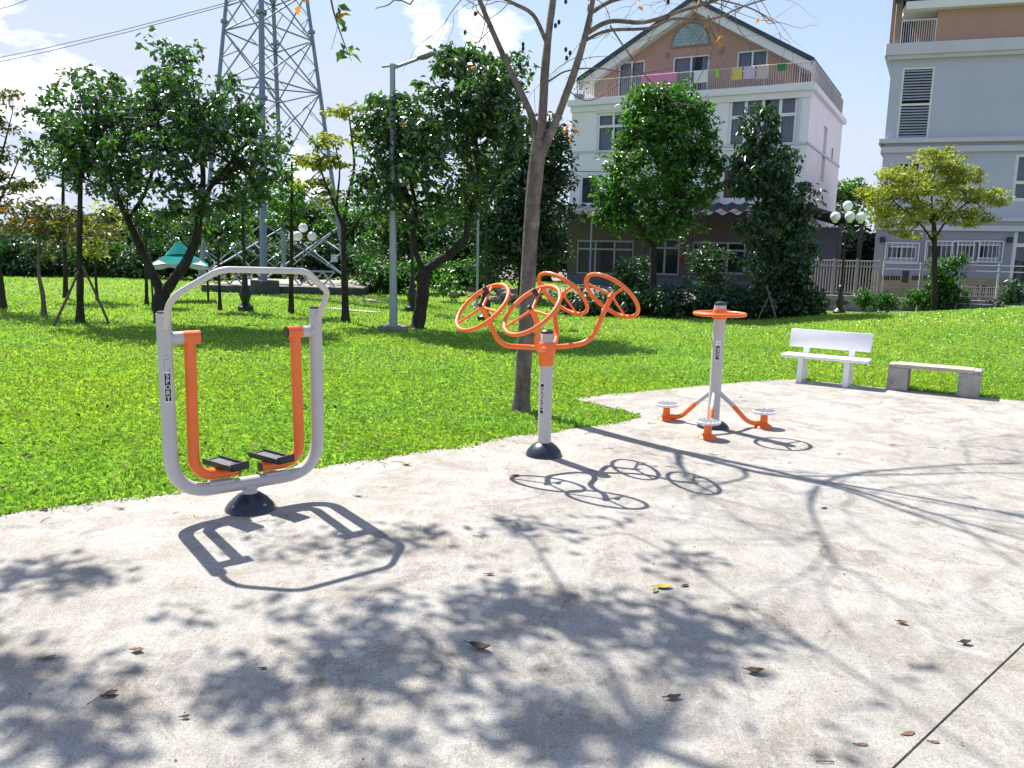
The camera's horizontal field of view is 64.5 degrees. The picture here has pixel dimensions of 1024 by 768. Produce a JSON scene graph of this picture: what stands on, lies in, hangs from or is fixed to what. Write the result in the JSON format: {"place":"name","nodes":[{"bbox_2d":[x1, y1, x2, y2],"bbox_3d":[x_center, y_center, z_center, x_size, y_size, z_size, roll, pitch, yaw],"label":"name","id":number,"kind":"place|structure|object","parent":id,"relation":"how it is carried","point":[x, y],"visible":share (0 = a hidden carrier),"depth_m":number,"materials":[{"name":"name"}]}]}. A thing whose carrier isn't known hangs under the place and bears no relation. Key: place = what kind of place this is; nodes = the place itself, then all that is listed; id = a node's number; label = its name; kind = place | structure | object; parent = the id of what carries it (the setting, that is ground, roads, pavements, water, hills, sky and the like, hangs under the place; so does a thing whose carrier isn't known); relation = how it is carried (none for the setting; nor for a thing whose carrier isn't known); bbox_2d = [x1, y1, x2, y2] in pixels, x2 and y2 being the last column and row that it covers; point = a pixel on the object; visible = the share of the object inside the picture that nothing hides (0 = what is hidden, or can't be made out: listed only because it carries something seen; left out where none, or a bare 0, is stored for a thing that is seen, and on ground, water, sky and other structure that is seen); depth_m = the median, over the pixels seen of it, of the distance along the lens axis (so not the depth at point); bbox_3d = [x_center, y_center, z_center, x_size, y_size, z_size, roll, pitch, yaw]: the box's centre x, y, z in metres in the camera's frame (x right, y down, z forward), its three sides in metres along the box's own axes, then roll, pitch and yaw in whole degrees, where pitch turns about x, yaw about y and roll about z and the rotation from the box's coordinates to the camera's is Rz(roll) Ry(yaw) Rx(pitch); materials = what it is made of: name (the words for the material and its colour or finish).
{"place":"outdoors","nodes":[
{"label":"outdoors","id":0,"kind":"place"},
{"bbox_2d":[0,0,234,57],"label":"power line","id":1,"kind":"object","parent":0,"point":[121,30],"visible":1,"depth_m":43.07,"materials":[{"name":"metal"}]},
{"bbox_2d":[0,0,244,61],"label":"power line","id":2,"kind":"object","parent":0,"point":[125,32],"visible":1,"depth_m":43.52,"materials":[{"name":"metal"}]},
{"bbox_2d":[346,227,386,268],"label":"bush","id":3,"kind":"object","parent":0,"point":[361,250],"visible":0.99,"depth_m":24.56,"materials":[{"name":"green plant"}]},
{"bbox_2d":[0,0,892,243],"label":"sky","id":4,"kind":"structure","parent":0,"point":[849,39],"materials":[{"name":"blue"}]},
{"bbox_2d":[0,379,1023,767],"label":"pavement","id":5,"kind":"structure","parent":0,"point":[584,629],"depth_m":3.85,"materials":[{"name":"concrete"}]},
{"bbox_2d":[155,266,329,516],"bbox_3d":[-1.598,0.043,4.941,1.016,1.518,0.435,-6,12,-38],"label":"air walker","id":6,"kind":"object","parent":5,"relation":"on","point":[250,499],"visible":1,"depth_m":4.95,"materials":[{"name":"paint"}]},
{"bbox_2d":[5,379,1020,766],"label":"litter","id":7,"kind":"object","parent":5,"relation":"on","point":[477,521],"visible":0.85,"depth_m":5.48,"materials":[{"name":"brown plant"}]},
{"bbox_2d":[455,271,639,459],"bbox_3d":[0.270,-0.149,6.431,1.281,1.482,1.014,-6,12,-37],"label":"arm wheel machine","id":8,"kind":"object","parent":5,"relation":"on","point":[543,447],"visible":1,"depth_m":6.42,"materials":[{"name":"paint"}]},
{"bbox_2d":[656,301,776,440],"bbox_3d":[1.991,-0.166,7.591,1.111,1.203,1.012,1,10,0],"label":"waist twister","id":9,"kind":"object","parent":5,"relation":"on","point":[719,314],"visible":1,"depth_m":7.64,"materials":[{"name":"paint"}]},
{"bbox_2d":[780,328,872,386],"bbox_3d":[4.082,-0.343,10.529,1.070,0.670,0.408,7,11,32],"label":"garden bench","id":10,"kind":"object","parent":5,"relation":"on","point":[852,343],"visible":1,"depth_m":10.55,"materials":[{"name":"white paint"}]},
{"bbox_2d":[886,361,982,398],"bbox_3d":[5.209,-0.062,10.015,1.015,0.332,0.330,7,11,31],"label":"stone bench","id":11,"kind":"object","parent":5,"relation":"on","point":[899,377],"visible":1,"depth_m":9.89,"materials":[{"name":"grey stone"}]},
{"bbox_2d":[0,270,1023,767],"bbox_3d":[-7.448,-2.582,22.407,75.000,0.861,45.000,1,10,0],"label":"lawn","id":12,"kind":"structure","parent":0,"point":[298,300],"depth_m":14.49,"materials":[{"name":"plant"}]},
{"bbox_2d":[0,87,46,308],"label":"feathery tree","id":13,"kind":"object","parent":12,"relation":"on","point":[12,187],"visible":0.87,"depth_m":18.62,"materials":[{"name":"green plant"}]},
{"bbox_2d":[0,231,75,276],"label":"hedge","id":14,"kind":"object","parent":12,"relation":"on","point":[13,263],"visible":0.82,"depth_m":35.65,"materials":[{"name":"green plant"}]},
{"bbox_2d":[0,187,120,316],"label":"young tree","id":15,"kind":"object","parent":12,"relation":"on","point":[41,223],"visible":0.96,"depth_m":16.95,"materials":[{"name":"green plant"}]},
{"bbox_2d":[31,133,97,298],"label":"slim tree","id":16,"kind":"object","parent":12,"relation":"on","point":[53,167],"visible":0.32,"depth_m":22.21,"materials":[{"name":"green plant"}]},
{"bbox_2d":[53,271,78,326],"bbox_3d":[-8.673,-1.667,15.776,0.061,1.052,0.720,4,10,18],"label":"tree stake","id":17,"kind":"object","parent":12,"relation":"on","point":[64,302],"visible":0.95,"depth_m":15.74,"materials":[{"name":"brown wood"}]},
{"bbox_2d":[40,235,143,277],"bbox_3d":[-19.163,-5.740,37.155,6.140,2.403,2.932,1,10,0],"label":"hedge","id":18,"kind":"object","parent":12,"relation":"on","point":[115,248],"visible":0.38,"depth_m":36.66,"materials":[{"name":"green plant"}]},
{"bbox_2d":[50,97,138,322],"bbox_3d":[-8.236,-3.364,15.938,1.724,4.447,1.674,1,10,0],"label":"slim tree","id":19,"kind":"object","parent":12,"relation":"on","point":[88,140],"visible":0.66,"depth_m":15.70,"materials":[{"name":"green plant"}]},
{"bbox_2d":[67,197,122,300],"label":"young tree","id":20,"kind":"object","parent":12,"relation":"on","point":[95,250],"visible":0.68,"depth_m":22.06,"materials":[{"name":"green plant"}]},
{"bbox_2d":[82,266,109,323],"bbox_3d":[-8.226,-1.754,16.037,0.564,1.146,0.054,3,10,13],"label":"tree stake","id":21,"kind":"object","parent":12,"relation":"on","point":[97,297],"visible":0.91,"depth_m":16.02,"materials":[{"name":"brown wood"}]},
{"bbox_2d":[121,203,176,304],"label":"slim tree","id":22,"kind":"object","parent":12,"relation":"on","point":[159,231],"visible":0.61,"depth_m":20.91,"materials":[{"name":"green plant"}]},
{"bbox_2d":[15,25,297,323],"bbox_3d":[-6.958,-4.011,16.221,5.877,5.702,3.883,5,10,23],"label":"broadleaf tree","id":23,"kind":"object","parent":12,"relation":"on","point":[195,131],"visible":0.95,"depth_m":15.51,"materials":[{"name":"green plant"}]},
{"bbox_2d":[110,233,223,279],"bbox_3d":[-15.299,-5.507,36.064,5.080,2.357,2.674,1,10,0],"label":"hedge","id":24,"kind":"object","parent":12,"relation":"on","point":[154,252],"visible":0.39,"depth_m":35.71,"materials":[{"name":"green plant"}]},
{"bbox_2d":[151,242,208,301],"bbox_3d":[-9.352,-3.183,22.864,1.468,1.643,1.468,-2,10,-20],"label":"gazebo tent","id":25,"kind":"object","parent":12,"relation":"on","point":[173,256],"visible":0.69,"depth_m":22.36,"materials":[{"name":"teal fabric"}]},
{"bbox_2d":[200,210,256,310],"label":"slim tree","id":26,"kind":"object","parent":12,"relation":"on","point":[220,236],"visible":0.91,"depth_m":19.74,"materials":[{"name":"green plant"}]},
{"bbox_2d":[224,176,258,310],"bbox_3d":[-6.505,-3.408,19.716,0.848,3.245,0.721,-6,12,-37],"label":"globe lamp","id":27,"kind":"object","parent":12,"relation":"on","point":[245,294],"visible":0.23,"depth_m":19.79,"materials":[{"name":"black metal"}]},
{"bbox_2d":[200,232,295,279],"bbox_3d":[-12.195,-5.689,37.069,5.243,2.584,2.930,1,10,0],"label":"hedge","id":28,"kind":"object","parent":12,"relation":"on","point":[237,260],"visible":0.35,"depth_m":36.60,"materials":[{"name":"green plant"}]},
{"bbox_2d":[237,200,285,279],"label":"slim tree","id":29,"kind":"object","parent":12,"relation":"on","point":[269,223],"visible":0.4,"depth_m":29.48,"materials":[{"name":"green plant"}]},
{"bbox_2d":[250,280,279,294],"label":"footing block","id":30,"kind":"structure","parent":12,"relation":"on","point":[260,287],"depth_m":26.48,"materials":[{"name":"concrete"}]},
{"bbox_2d":[261,162,308,313],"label":"slim tree","id":31,"kind":"object","parent":12,"relation":"on","point":[279,206],"visible":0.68,"depth_m":19.09,"materials":[{"name":"green plant"}]},
{"bbox_2d":[201,278,380,295],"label":"pylon plinth","id":32,"kind":"structure","parent":12,"relation":"on","point":[306,288],"depth_m":27.19,"materials":[{"name":"concrete"}]},
{"bbox_2d":[198,0,348,281],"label":"lattice pylon","id":33,"kind":"object","parent":32,"relation":"on","point":[261,11],"visible":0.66,"depth_m":28.90,"materials":[{"name":"metal"}]},
{"bbox_2d":[288,270,334,286],"bbox_3d":[-6.859,-3.606,27.701,1.619,0.546,0.070,1,10,0],"label":"steel trestle","id":34,"kind":"object","parent":32,"relation":"on","point":[323,272],"visible":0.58,"depth_m":27.68,"materials":[{"name":"grey metal"}]},
{"bbox_2d":[288,223,316,281],"bbox_3d":[-7.812,-4.785,30.287,0.897,2.416,0.770,-6,12,-37],"label":"globe lamp","id":35,"kind":"object","parent":12,"relation":"on","point":[298,235],"visible":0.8,"depth_m":30.09,"materials":[{"name":"white metal"}]},
{"bbox_2d":[268,232,372,279],"bbox_3d":[-8.468,-5.532,36.047,4.712,2.428,2.657,1,10,0],"label":"hedge","id":36,"kind":"object","parent":12,"relation":"on","point":[310,262],"visible":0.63,"depth_m":35.64,"materials":[{"name":"green plant"}]},
{"bbox_2d":[288,102,376,322],"bbox_3d":[-3.768,-3.602,17.286,1.993,4.645,1.310,1,10,0],"label":"sparse tree","id":37,"kind":"object","parent":12,"relation":"on","point":[321,164],"visible":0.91,"depth_m":17.12,"materials":[{"name":"green plant"}]},
{"bbox_2d":[295,0,413,61],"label":"shade tree","id":38,"kind":"object","parent":12,"relation":"on","point":[341,22],"visible":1,"depth_m":6.24,"materials":[{"name":"green plant"}]},
{"bbox_2d":[349,252,416,293],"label":"undergrowth","id":39,"kind":"object","parent":12,"relation":"on","point":[378,277],"visible":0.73,"depth_m":28.49,"materials":[{"name":"green plant"}]},
{"bbox_2d":[378,51,435,331],"bbox_3d":[-2.030,-3.627,15.640,1.094,5.306,0.400,1,10,0],"label":"street lamp","id":40,"kind":"object","parent":12,"relation":"on","point":[393,325],"visible":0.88,"depth_m":15.72,"materials":[{"name":"metal"}]},
{"bbox_2d":[397,186,430,310],"bbox_3d":[-2.536,-3.506,20.798,0.848,3.245,0.721,-6,12,-37],"label":"globe lamp","id":41,"kind":"object","parent":12,"relation":"on","point":[411,296],"visible":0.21,"depth_m":20.87,"materials":[{"name":"black metal"}]},
{"bbox_2d":[397,247,466,292],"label":"undergrowth","id":42,"kind":"object","parent":12,"relation":"on","point":[425,262],"visible":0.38,"depth_m":28.48,"materials":[{"name":"green plant"}]},
{"bbox_2d":[342,40,540,329],"bbox_3d":[-1.380,-3.849,16.136,3.907,5.696,3.469,1,10,0],"label":"broadleaf tree","id":43,"kind":"object","parent":12,"relation":"on","point":[426,144],"visible":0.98,"depth_m":15.45,"materials":[{"name":"green plant"}]},
{"bbox_2d":[429,263,463,301],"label":"bush","id":44,"kind":"object","parent":12,"relation":"on","point":[446,288],"visible":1,"depth_m":24.74,"materials":[{"name":"green plant"}]},
{"bbox_2d":[440,257,501,294],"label":"undergrowth","id":45,"kind":"object","parent":12,"relation":"on","point":[460,267],"visible":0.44,"depth_m":28.43,"materials":[{"name":"green plant"}]},
{"bbox_2d":[474,206,479,308],"bbox_3d":[-0.922,-3.617,21.856,0.180,3.220,0.180,1,10,0],"label":"grey post","id":46,"kind":"object","parent":12,"relation":"on","point":[477,271],"visible":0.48,"depth_m":21.89,"materials":[{"name":"metal"}]},
{"bbox_2d":[466,148,504,320],"bbox_3d":[-0.567,-3.402,18.451,0.848,3.895,0.721,-6,12,-37],"label":"globe lamp","id":47,"kind":"object","parent":12,"relation":"on","point":[480,316],"visible":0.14,"depth_m":18.50,"materials":[{"name":"black metal"}]},
{"bbox_2d":[0,323,999,489],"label":"leaf litter","id":48,"kind":"object","parent":12,"relation":"on","point":[107,406],"visible":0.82,"depth_m":8.79,"materials":[{"name":"brown plant"}]},
{"bbox_2d":[447,286,584,307],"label":"shrub","id":49,"kind":"object","parent":12,"relation":"on","point":[499,295],"visible":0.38,"depth_m":26.47,"materials":[{"name":"plant"}]},
{"bbox_2d":[456,111,585,294],"bbox_3d":[0.297,-5.617,25.587,4.162,6.052,3.375,1,10,0],"label":"broadleaf tree","id":50,"kind":"object","parent":12,"relation":"on","point":[505,231],"visible":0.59,"depth_m":25.31,"materials":[{"name":"green plant"}]},
{"bbox_2d":[403,0,818,413],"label":"bare tree","id":51,"kind":"object","parent":12,"relation":"on","point":[542,141],"visible":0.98,"depth_m":7.90,"materials":[{"name":"grey plant"}]},
{"bbox_2d":[605,251,659,295],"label":"shrub","id":52,"kind":"object","parent":12,"relation":"on","point":[627,278],"visible":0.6,"depth_m":23.08,"materials":[{"name":"green plant"}]},
{"bbox_2d":[586,76,729,290],"bbox_3d":[3.810,-5.081,22.153,3.597,6.478,2.867,-4,11,-28],"label":"round tree","id":53,"kind":"object","parent":12,"relation":"on","point":[648,112],"visible":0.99,"depth_m":21.58,"materials":[{"name":"green plant"}]},
{"bbox_2d":[540,279,781,319],"bbox_3d":[3.920,-2.128,21.146,6.388,1.288,2.325,1,10,0],"label":"shrub","id":54,"kind":"object","parent":12,"relation":"on","point":[736,297],"visible":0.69,"depth_m":20.66,"materials":[{"name":"green plant"}]},
{"bbox_2d":[674,239,739,291],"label":"shrub","id":55,"kind":"object","parent":12,"relation":"on","point":[705,268],"visible":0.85,"depth_m":23.56,"materials":[{"name":"green plant"}]},
{"bbox_2d":[719,102,828,301],"bbox_3d":[6.942,-4.507,21.579,3.021,5.686,2.060,1,10,0],"label":"conical tree","id":56,"kind":"object","parent":12,"relation":"on","point":[787,215],"visible":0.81,"depth_m":21.17,"materials":[{"name":"green plant"}]},
{"bbox_2d":[751,248,830,317],"bbox_3d":[7.262,-2.514,21.221,2.244,2.044,1.650,1,10,0],"label":"shrub","id":57,"kind":"object","parent":12,"relation":"on","point":[792,292],"visible":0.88,"depth_m":20.88,"materials":[{"name":"green plant"}]},
{"bbox_2d":[830,201,865,313],"bbox_3d":[9.312,-3.525,22.697,0.828,3.150,0.701,-6,12,-37],"label":"globe lamp","id":58,"kind":"object","parent":12,"relation":"on","point":[849,218],"visible":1,"depth_m":22.55,"materials":[{"name":"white metal"}]},
{"bbox_2d":[849,287,900,312],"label":"shrub","id":59,"kind":"object","parent":12,"relation":"on","point":[883,301],"visible":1,"depth_m":23.29,"materials":[{"name":"green plant"}]},
{"bbox_2d":[851,144,1015,310],"bbox_3d":[12.386,-4.506,24.002,4.858,5.096,2.512,1,10,0],"label":"yellow green tree","id":60,"kind":"object","parent":12,"relation":"on","point":[950,171],"visible":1,"depth_m":23.67,"materials":[{"name":"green plant"}]},
{"bbox_2d":[899,252,971,310],"bbox_3d":[13.053,-3.114,25.014,2.408,1.932,1.664,1,10,0],"label":"shrub","id":61,"kind":"object","parent":12,"relation":"on","point":[946,287],"visible":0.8,"depth_m":24.79,"materials":[{"name":"green plant"}]},
{"bbox_2d":[75,245,1023,312],"bbox_3d":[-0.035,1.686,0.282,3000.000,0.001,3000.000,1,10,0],"label":"ground","id":62,"kind":"structure","parent":0,"point":[555,279],"depth_m":38.73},
{"bbox_2d":[0,209,127,250],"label":"distant tree","id":63,"kind":"object","parent":62,"relation":"on","point":[117,229],"visible":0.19,"depth_m":42.34,"materials":[{"name":"green plant"}]},
{"bbox_2d":[92,203,149,247],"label":"distant tree","id":64,"kind":"object","parent":62,"relation":"on","point":[122,219],"visible":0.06,"depth_m":47.30,"materials":[{"name":"green plant"}]},
{"bbox_2d":[125,211,212,250],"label":"distant tree","id":65,"kind":"object","parent":62,"relation":"on","point":[175,227],"visible":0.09,"depth_m":45.12,"materials":[{"name":"green plant"}]},
{"bbox_2d":[177,196,289,248],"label":"distant tree","id":66,"kind":"object","parent":62,"relation":"on","point":[236,217],"visible":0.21,"depth_m":43.63,"materials":[{"name":"green plant"}]},
{"bbox_2d":[266,188,352,250],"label":"distant tree","id":67,"kind":"object","parent":62,"relation":"on","point":[310,207],"visible":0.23,"depth_m":49.95,"materials":[{"name":"green plant"}]},
{"bbox_2d":[302,192,388,272],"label":"distant tree","id":68,"kind":"object","parent":62,"relation":"on","point":[350,220],"visible":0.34,"depth_m":48.35,"materials":[{"name":"green plant"}]},
{"bbox_2d":[359,196,453,272],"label":"distant tree","id":69,"kind":"object","parent":62,"relation":"on","point":[403,245],"visible":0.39,"depth_m":46.45,"materials":[{"name":"green plant"}]},
{"bbox_2d":[420,213,509,268],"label":"distant tree","id":70,"kind":"object","parent":62,"relation":"on","point":[444,241],"visible":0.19,"depth_m":44.74,"materials":[{"name":"green plant"}]},
{"bbox_2d":[499,203,568,280],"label":"distant tree","id":71,"kind":"object","parent":62,"relation":"on","point":[565,223],"visible":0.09,"depth_m":42.87,"materials":[{"name":"green plant"}]},
{"bbox_2d":[540,0,846,291],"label":"white house","id":72,"kind":"structure","parent":62,"relation":"on","point":[801,93],"depth_m":38.50,"materials":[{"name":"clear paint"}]},
{"bbox_2d":[580,175,598,204],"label":"window","id":73,"kind":"structure","parent":72,"relation":"in","point":[585,188],"depth_m":40.88,"materials":[{"name":"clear glass"}]},
{"bbox_2d":[576,240,633,274],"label":"window","id":74,"kind":"structure","parent":72,"relation":"in","point":[604,253],"depth_m":40.91,"materials":[{"name":"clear glass"}]},
{"bbox_2d":[596,112,625,154],"bbox_3d":[5.025,-12.232,39.686,1.745,2.021,0.432,6,11,28],"label":"window","id":75,"kind":"structure","parent":72,"relation":"in","point":[604,120],"depth_m":39.77,"materials":[{"name":"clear glass"}]},
{"bbox_2d":[618,60,644,95],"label":"terrace door","id":76,"kind":"structure","parent":72,"relation":"in","point":[641,63],"depth_m":40.37,"materials":[{"name":"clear glass"}]},
{"bbox_2d":[641,72,676,83],"bbox_3d":[6.891,-14.331,38.045,1.755,0.435,0.094,6,11,28],"label":"hanging towel","id":77,"kind":"object","parent":72,"relation":"attached to","point":[663,77],"visible":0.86,"depth_m":37.98,"materials":[{"name":"pink fabric"}]},
{"bbox_2d":[649,238,679,275],"bbox_3d":[7.462,-6.165,39.281,1.559,1.813,0.432,6,11,28],"label":"window","id":78,"kind":"structure","parent":72,"relation":"in","point":[667,254],"depth_m":39.34,"materials":[{"name":"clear glass"}]},
{"bbox_2d":[673,54,709,90],"bbox_3d":[8.652,-14.660,39.032,1.835,2.152,0.430,6,11,28],"label":"terrace door","id":79,"kind":"structure","parent":72,"relation":"in","point":[688,64],"depth_m":38.98,"materials":[{"name":"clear glass"}]},
{"bbox_2d":[691,242,745,274],"bbox_3d":[9.731,-5.920,38.064,2.590,1.535,0.432,6,11,28],"label":"window","id":80,"kind":"structure","parent":72,"relation":"in","point":[736,246],"depth_m":37.95,"materials":[{"name":"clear glass"}]},
{"bbox_2d":[722,169,744,198],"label":"window","id":81,"kind":"structure","parent":72,"relation":"in","point":[725,194],"depth_m":37.35,"materials":[{"name":"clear glass"}]},
{"bbox_2d":[737,49,767,71],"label":"window","id":82,"kind":"structure","parent":72,"relation":"in","point":[756,57],"depth_m":37.45,"materials":[{"name":"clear glass"}]},
{"bbox_2d":[756,64,768,78],"bbox_3d":[11.076,-13.788,35.812,0.520,0.595,0.094,6,11,28],"label":"hanging towel","id":83,"kind":"object","parent":72,"relation":"attached to","point":[762,72],"visible":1,"depth_m":35.78,"materials":[{"name":"white fabric"}]},
{"bbox_2d":[727,98,797,147],"bbox_3d":[11.253,-11.714,36.320,3.070,2.193,0.432,6,11,28],"label":"window","id":84,"kind":"structure","parent":72,"relation":"in","point":[788,108],"depth_m":36.00,"materials":[{"name":"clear glass"}]},
{"bbox_2d":[802,207,864,294],"bbox_3d":[13.429,-5.786,35.480,2.600,3.954,4.000,3,10,8],"label":"lean to shed","id":85,"kind":"object","parent":62,"relation":"on","point":[829,242],"visible":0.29,"depth_m":36.80,"materials":[{"name":"grey stone"}]},
{"bbox_2d":[808,259,882,296],"bbox_3d":[10.809,-3.309,26.378,2.160,1.512,0.096,5,10,22],"label":"metal fence","id":86,"kind":"object","parent":62,"relation":"on","point":[856,272],"visible":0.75,"depth_m":26.27,"materials":[{"name":"grey metal"}]},
{"bbox_2d":[814,294,876,311],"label":"wall","id":87,"kind":"structure","parent":62,"relation":"on","point":[849,305],"depth_m":25.17,"materials":[{"name":"paint"}]},
{"bbox_2d":[826,221,875,291],"bbox_3d":[15.892,-6.037,38.555,5.594,3.624,2.813,1,10,0],"label":"shrub","id":88,"kind":"object","parent":62,"relation":"on","point":[869,242],"visible":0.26,"depth_m":38.03,"materials":[{"name":"green plant"}]},
{"bbox_2d":[835,176,878,244],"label":"distant tree","id":89,"kind":"object","parent":62,"relation":"on","point":[844,190],"visible":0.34,"depth_m":48.19,"materials":[{"name":"green plant"}]},
{"bbox_2d":[870,0,1023,300],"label":"grey building","id":90,"kind":"structure","parent":62,"relation":"on","point":[956,70],"depth_m":30.96,"materials":[{"name":"paint"}]},
{"bbox_2d":[884,242,919,262],"bbox_3d":[15.537,-5.252,32.394,1.249,0.795,0.595,4,10,17],"label":"window","id":91,"kind":"structure","parent":90,"relation":"in","point":[898,252],"depth_m":32.28,"materials":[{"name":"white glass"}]},
{"bbox_2d":[900,0,914,42],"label":"balcony door","id":92,"kind":"structure","parent":90,"relation":"in","point":[909,24],"depth_m":32.31,"materials":[{"name":"grey glass"}]},
{"bbox_2d":[896,66,935,137],"bbox_3d":[15.609,-10.849,31.384,1.189,2.729,0.140,4,10,17],"label":"louvred window","id":93,"kind":"structure","parent":90,"relation":"in","point":[917,83],"depth_m":31.36,"materials":[{"name":"white metal"}]},
{"bbox_2d":[924,240,958,262],"bbox_3d":[16.870,-5.216,31.964,1.171,0.854,0.595,4,10,17],"label":"window","id":94,"kind":"structure","parent":90,"relation":"in","point":[945,249],"depth_m":31.88,"materials":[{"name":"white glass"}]},
{"bbox_2d":[951,240,979,262],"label":"window","id":95,"kind":"structure","parent":90,"relation":"in","point":[967,248],"depth_m":31.57,"materials":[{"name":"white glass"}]},
{"bbox_2d":[972,240,1004,262],"bbox_3d":[18.413,-5.135,31.472,1.044,0.845,0.595,4,10,17],"label":"window","id":96,"kind":"structure","parent":90,"relation":"in","point":[988,251],"depth_m":31.35,"materials":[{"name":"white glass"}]},
{"bbox_2d":[1008,225,1023,292],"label":"window","id":97,"kind":"structure","parent":90,"relation":"in","point":[1018,243],"depth_m":31.12,"materials":[{"name":"white glass"}]},
{"bbox_2d":[1011,154,1023,200],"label":"window","id":98,"kind":"structure","parent":90,"relation":"in","point":[1018,179],"depth_m":30.74,"materials":[{"name":"white glass"}]},
{"bbox_2d":[878,298,1023,311],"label":"wall","id":99,"kind":"structure","parent":62,"relation":"on","point":[970,306],"depth_m":25.21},
{"bbox_2d":[881,261,1023,311],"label":"metal fence","id":100,"kind":"object","parent":62,"relation":"on","point":[997,281],"visible":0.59,"depth_m":24.93,"materials":[{"name":"white metal"}]},
{"bbox_2d":[960,285,999,300],"bbox_3d":[15.569,-2.882,26.991,1.161,0.789,0.072,4,10,16],"label":"metal fence","id":101,"kind":"object","parent":62,"relation":"on","point":[979,296],"visible":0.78,"depth_m":26.94,"materials":[{"name":"grey metal"}]},
{"bbox_2d":[987,278,1023,307],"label":"shrub","id":102,"kind":"object","parent":62,"relation":"on","point":[1008,297],"visible":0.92,"depth_m":24.68,"materials":[{"name":"green plant"}]},
{"bbox_2d":[896,646,1023,767],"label":"pavement","id":103,"kind":"structure","parent":0,"point":[984,723],"depth_m":2.86,"materials":[{"name":"concrete"}]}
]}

